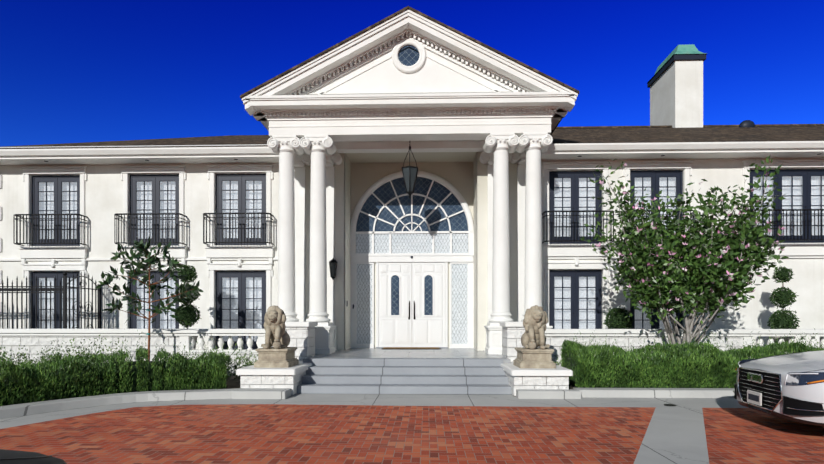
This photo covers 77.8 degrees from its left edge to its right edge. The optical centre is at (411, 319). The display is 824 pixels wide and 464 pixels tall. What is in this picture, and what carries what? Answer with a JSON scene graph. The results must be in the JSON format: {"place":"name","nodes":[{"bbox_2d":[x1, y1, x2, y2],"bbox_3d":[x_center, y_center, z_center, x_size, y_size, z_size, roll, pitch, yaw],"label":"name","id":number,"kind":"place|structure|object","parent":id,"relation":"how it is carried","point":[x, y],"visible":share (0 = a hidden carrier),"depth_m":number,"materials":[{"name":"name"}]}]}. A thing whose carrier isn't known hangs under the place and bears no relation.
{"place":"outdoors","nodes":[
{"label":"outdoors","id":0,"kind":"place"},
{"bbox_2d":[0,394,748,428],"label":"concrete apron","id":1,"kind":"object","parent":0,"point":[506,400],"depth_m":8.35,"materials":[{"name":"grey concrete"}]},
{"bbox_2d":[0,388,734,418],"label":"kerb","id":2,"kind":"structure","parent":1,"relation":"on","point":[16,410],"depth_m":8.68,"materials":[{"name":"concrete"}]},
{"bbox_2d":[297,358,511,393],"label":"entry steps","id":3,"kind":"structure","parent":1,"relation":"on","point":[405,376],"depth_m":9.64,"materials":[{"name":"concrete"}]},
{"bbox_2d":[0,322,823,395],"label":"balustrade wall","id":4,"kind":"structure","parent":1,"relation":"on","point":[287,367],"depth_m":10.99,"materials":[{"name":"stone"}]},
{"bbox_2d":[261,305,289,348],"bbox_3d":[-2.584,0.143,9.642,0.506,0.806,0.741,0,0,2],"label":"lion statue","id":5,"kind":"object","parent":4,"relation":"on","point":[277,336],"visible":1,"depth_m":9.43,"materials":[{"name":"stone"}]},
{"bbox_2d":[521,305,549,348],"bbox_3d":[2.299,0.143,9.498,0.506,0.806,0.741,0,0,2],"label":"lion statue","id":6,"kind":"object","parent":4,"relation":"on","point":[535,320],"visible":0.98,"depth_m":9.29,"materials":[{"name":"stone"}]},
{"bbox_2d":[226,376,574,388],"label":"planting beds soil","id":7,"kind":"structure","parent":0,"point":[232,383],"depth_m":9.96,"materials":[{"name":"brown soil"}]},
{"bbox_2d":[0,324,127,373],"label":"flowers","id":8,"kind":"object","parent":7,"relation":"on","point":[46,355],"visible":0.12,"depth_m":10.69,"materials":[{"name":"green plant"}]},
{"bbox_2d":[0,330,232,405],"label":"hedge","id":9,"kind":"object","parent":7,"relation":"on","point":[86,375],"visible":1,"depth_m":8.54,"materials":[{"name":"green plant"}]},
{"bbox_2d":[95,237,203,360],"bbox_3d":[-5.513,-0.227,10.773,1.985,3.000,1.785,0,0,-30],"label":"young tree","id":10,"kind":"object","parent":7,"relation":"on","point":[150,260],"visible":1,"depth_m":10.60,"materials":[{"name":"green plant"}]},
{"bbox_2d":[180,343,257,378],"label":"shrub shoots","id":11,"kind":"object","parent":7,"relation":"on","point":[239,363],"visible":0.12,"depth_m":10.57,"materials":[{"name":"green plant"}]},
{"bbox_2d":[552,345,640,365],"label":"flowers","id":12,"kind":"object","parent":7,"relation":"on","point":[557,358],"depth_m":10.50,"materials":[{"name":"green plant"}]},
{"bbox_2d":[580,156,788,344],"bbox_3d":[5.567,-0.994,10.435,4.117,4.574,2.729,0,0,2],"label":"blossom tree","id":13,"kind":"object","parent":7,"relation":"on","point":[701,273],"visible":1,"depth_m":9.95,"materials":[{"name":"green plant"}]},
{"bbox_2d":[560,328,823,387],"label":"hedge","id":14,"kind":"object","parent":7,"relation":"on","point":[696,365],"visible":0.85,"depth_m":9.23,"materials":[{"name":"green plant"}]},
{"bbox_2d":[303,348,510,362],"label":"terrace floor","id":15,"kind":"structure","parent":0,"point":[411,353],"depth_m":11.64,"materials":[{"name":"tile"}]},
{"bbox_2d":[0,272,100,328],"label":"iron fence","id":16,"kind":"object","parent":15,"relation":"on","point":[41,289],"visible":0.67,"depth_m":12.18,"materials":[{"name":"black metal"}]},
{"bbox_2d":[174,265,201,348],"bbox_3d":[-5.359,-0.263,12.229,0.677,2.129,0.632,0,0,2],"label":"topiary shrub","id":17,"kind":"object","parent":15,"relation":"on","point":[187,315],"visible":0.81,"depth_m":12.12,"materials":[{"name":"green plant"}]},
{"bbox_2d":[242,9,577,353],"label":"portico","id":18,"kind":"structure","parent":15,"relation":"on","point":[399,82],"depth_m":11.88,"materials":[{"name":"white paint"}]},
{"bbox_2d":[329,258,336,279],"bbox_3d":[-2.019,-1.293,13.104,0.240,0.590,0.290,0,0,2],"label":"wall lantern","id":19,"kind":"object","parent":18,"relation":"attached to","point":[333,265],"depth_m":13.02,"materials":[{"name":"black metal"}]},
{"bbox_2d":[240,6,578,134],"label":"portico roof","id":20,"kind":"structure","parent":18,"relation":"on","point":[389,17],"depth_m":11.43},
{"bbox_2d":[402,141,417,197],"bbox_3d":[-0.051,-3.789,12.661,0.413,1.602,0.468,0,0,2],"label":"hanging lantern","id":21,"kind":"object","parent":18,"relation":"hanging from","point":[409,172],"visible":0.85,"depth_m":12.55,"materials":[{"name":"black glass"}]},
{"bbox_2d":[0,160,823,347],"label":"facade trim","id":22,"kind":"structure","parent":15,"relation":"on","point":[240,253],"depth_m":13.28,"materials":[{"name":"white paint"}]},
{"bbox_2d":[13,209,823,245],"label":"juliet balconies","id":23,"kind":"structure","parent":22,"relation":"attached to","point":[20,216],"depth_m":13.01,"materials":[{"name":"black metal"}]},
{"bbox_2d":[603,305,633,328],"bbox_3d":[4.910,0.230,12.175,0.740,1.144,0.682,0,0,2],"label":"round bush","id":24,"kind":"object","parent":15,"relation":"on","point":[615,317],"visible":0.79,"depth_m":12.01,"materials":[{"name":"green plant"}]},
{"bbox_2d":[767,266,800,342],"bbox_3d":[8.570,-0.224,11.827,0.645,2.052,0.613,0,0,2],"label":"topiary shrub","id":25,"kind":"object","parent":15,"relation":"on","point":[782,299],"visible":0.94,"depth_m":11.71,"materials":[{"name":"green plant"}]},
{"bbox_2d":[0,404,823,463],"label":"brick driveway","id":26,"kind":"structure","parent":0,"point":[270,434],"depth_m":5.96,"materials":[{"name":"red brick"}]},
{"bbox_2d":[0,449,66,463],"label":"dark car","id":27,"kind":"object","parent":26,"relation":"on","point":[15,457],"visible":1,"depth_m":2.08,"materials":[{"name":"black metal"}]},
{"bbox_2d":[733,350,823,425],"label":"car","id":28,"kind":"object","parent":26,"relation":"on","point":[790,387],"visible":1,"depth_m":5.98,"materials":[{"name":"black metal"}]},
{"bbox_2d":[0,0,823,146],"label":"sky","id":29,"kind":"structure","parent":0,"point":[72,71],"materials":[{"name":"blue"}]},
{"bbox_2d":[634,404,708,463],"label":"concrete path","id":30,"kind":"structure","parent":0,"point":[675,435],"depth_m":5.79,"materials":[{"name":"grey concrete"}]},
{"label":"ground","id":31,"kind":"structure","parent":0,"visible":0},
{"bbox_2d":[0,152,823,349],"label":"wall","id":32,"kind":"structure","parent":31,"relation":"on","point":[358,175],"depth_m":13.37,"materials":[{"name":"paint"}]},
{"bbox_2d":[350,171,473,348],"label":"front door","id":33,"kind":"structure","parent":32,"relation":"attached to","point":[428,225],"depth_m":14.25,"materials":[{"name":"white wood"}]},
{"bbox_2d":[0,120,823,165],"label":"roof","id":34,"kind":"structure","parent":32,"relation":"on","point":[747,139],"depth_m":12.94,"materials":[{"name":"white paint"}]},
{"bbox_2d":[646,44,706,127],"bbox_3d":[9.604,-7.373,18.629,1.150,4.450,2.200,0,0,2],"label":"chimney","id":35,"kind":"object","parent":34,"relation":"on","point":[674,83],"visible":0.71,"depth_m":17.64,"materials":[{"name":"paint"}]},
{"bbox_2d":[32,169,823,349],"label":"windows","id":36,"kind":"structure","parent":32,"relation":"attached to","point":[575,299],"depth_m":13.43,"materials":[{"name":"black glass"}]},
{"bbox_2d":[44,153,821,308],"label":"facade fixtures","id":37,"kind":"object","parent":32,"relation":"attached to","point":[274,276],"visible":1,"depth_m":13.17,"materials":[{"name":"black metal"}]}
]}

